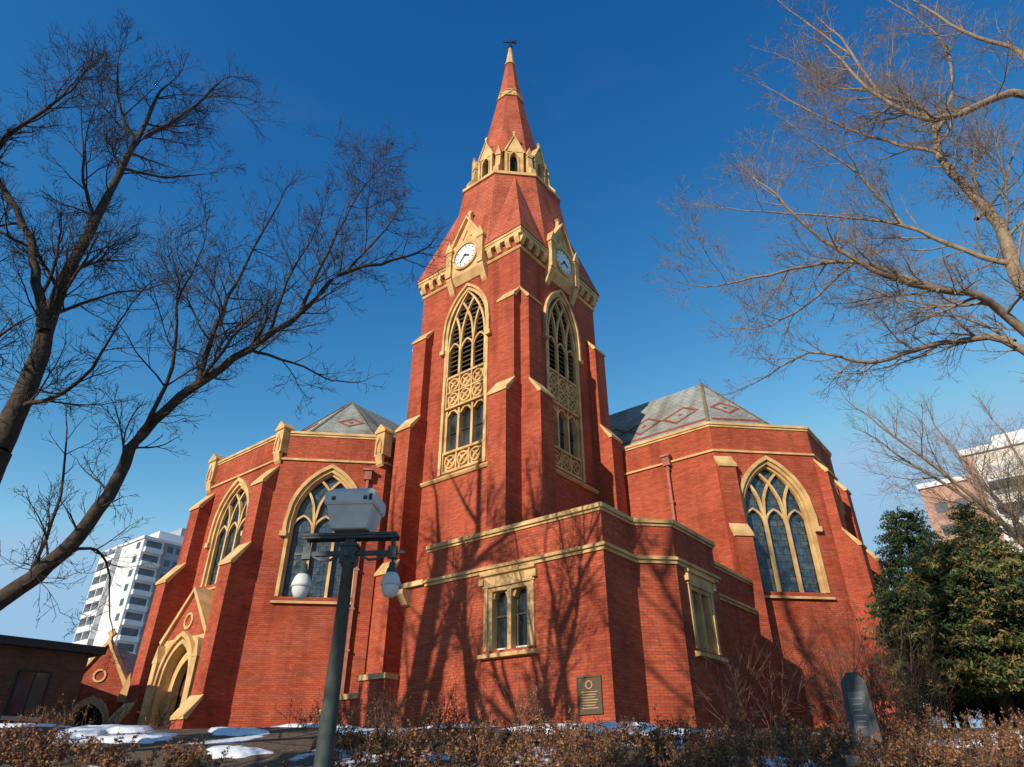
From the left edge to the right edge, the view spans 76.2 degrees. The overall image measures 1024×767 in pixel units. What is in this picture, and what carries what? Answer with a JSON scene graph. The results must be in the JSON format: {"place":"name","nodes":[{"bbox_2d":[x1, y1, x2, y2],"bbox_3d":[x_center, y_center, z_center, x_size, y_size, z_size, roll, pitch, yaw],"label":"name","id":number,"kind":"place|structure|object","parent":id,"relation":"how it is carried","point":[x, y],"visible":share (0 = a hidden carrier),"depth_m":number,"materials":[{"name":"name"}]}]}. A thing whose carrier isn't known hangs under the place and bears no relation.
{"place":"outdoors","nodes":[
{"label":"outdoors","id":0,"kind":"place"},
{"bbox_2d":[0,726,1022,766],"bbox_3d":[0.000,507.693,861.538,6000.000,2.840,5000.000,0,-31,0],"label":"ground","id":1,"kind":"structure","parent":0,"point":[292,745],"depth_m":10.98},
{"bbox_2d":[0,634,107,725],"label":"brick building","id":2,"kind":"structure","parent":1,"relation":"on","point":[35,674],"depth_m":23.54,"materials":[{"name":"red brick"}]},
{"bbox_2d":[0,691,187,728],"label":"bare shrub","id":3,"kind":"object","parent":1,"relation":"on","point":[103,706],"visible":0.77,"depth_m":15.30,"materials":[{"name":"orange plant"}]},
{"bbox_2d":[73,528,185,659],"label":"apartment tower","id":4,"kind":"structure","parent":1,"relation":"on","point":[131,599],"depth_m":120.76,"materials":[{"name":"white concrete"}]},
{"bbox_2d":[0,8,454,675],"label":"bare elm tree","id":5,"kind":"object","parent":1,"relation":"on","point":[22,400],"visible":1,"depth_m":12.82,"materials":[{"name":"brown plant"}]},
{"bbox_2d":[291,488,405,766],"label":"street lamp","id":6,"kind":"object","parent":1,"relation":"on","point":[355,515],"visible":1,"depth_m":5.97,"materials":[{"name":"grey metal"}]},
{"bbox_2d":[274,666,549,730],"bbox_3d":[-2.031,6.673,13.779,5.664,1.325,2.263,-2,-31,3],"label":"bare shrub","id":7,"kind":"object","parent":1,"relation":"on","point":[394,714],"visible":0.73,"depth_m":13.47,"materials":[{"name":"orange plant"}]},
{"bbox_2d":[69,39,927,728],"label":"brick church","id":8,"kind":"structure","parent":1,"relation":"on","point":[569,541],"depth_m":27.30,"materials":[{"name":"brick"}]},
{"bbox_2d":[0,721,1022,758],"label":"snow drifts","id":9,"kind":"object","parent":1,"relation":"on","point":[241,751],"visible":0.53,"depth_m":12.51,"materials":[{"name":"white snow"}]},
{"bbox_2d":[0,687,1023,766],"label":"leafy shrub hedge","id":10,"kind":"object","parent":1,"relation":"on","point":[939,755],"visible":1,"depth_m":9.55,"materials":[{"name":"orange plant"}]},
{"bbox_2d":[653,586,968,735],"bbox_3d":[6.176,5.630,13.135,6.288,2.755,4.168,0,-31,0],"label":"bare shrub","id":11,"kind":"object","parent":1,"relation":"on","point":[873,687],"visible":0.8,"depth_m":12.96,"materials":[{"name":"brown plant"}]},
{"bbox_2d":[641,0,1023,408],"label":"bare elm tree","id":12,"kind":"object","parent":1,"relation":"on","point":[1010,262],"visible":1,"depth_m":16.80,"materials":[{"name":"beige plant"}]},
{"bbox_2d":[840,672,899,766],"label":"memorial marker","id":13,"kind":"object","parent":1,"relation":"on","point":[860,710],"visible":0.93,"depth_m":10.02,"materials":[{"name":"stone"}]},
{"bbox_2d":[828,372,1023,552],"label":"bare elm tree","id":14,"kind":"object","parent":1,"relation":"on","point":[1015,533],"visible":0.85,"depth_m":31.92,"materials":[{"name":"beige plant"}]},
{"bbox_2d":[852,504,1023,727],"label":"spruce tree","id":15,"kind":"object","parent":1,"relation":"on","point":[898,563],"visible":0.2,"depth_m":21.48,"materials":[{"name":"green plant"}]},
{"bbox_2d":[862,535,1023,728],"bbox_3d":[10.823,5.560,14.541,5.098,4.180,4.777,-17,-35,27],"label":"juniper tree","id":16,"kind":"object","parent":1,"relation":"on","point":[949,578],"visible":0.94,"depth_m":13.99,"materials":[{"name":"green plant"}]},
{"bbox_2d":[916,429,1023,551],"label":"apartment tower","id":17,"kind":"structure","parent":1,"relation":"on","point":[947,491],"depth_m":87.04,"materials":[{"name":"beige concrete"}]},
{"bbox_2d":[937,501,1023,726],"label":"spruce tree","id":18,"kind":"object","parent":1,"relation":"on","point":[974,526],"visible":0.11,"depth_m":22.78,"materials":[{"name":"green plant"}]},
{"bbox_2d":[964,602,1023,697],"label":"juniper tree","id":19,"kind":"object","parent":1,"relation":"on","point":[1015,623],"visible":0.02,"depth_m":14.72,"materials":[{"name":"green plant"}]},
{"bbox_2d":[0,0,1023,727],"label":"sky","id":20,"kind":"structure","parent":0,"point":[622,98],"materials":[{"name":"blue"}]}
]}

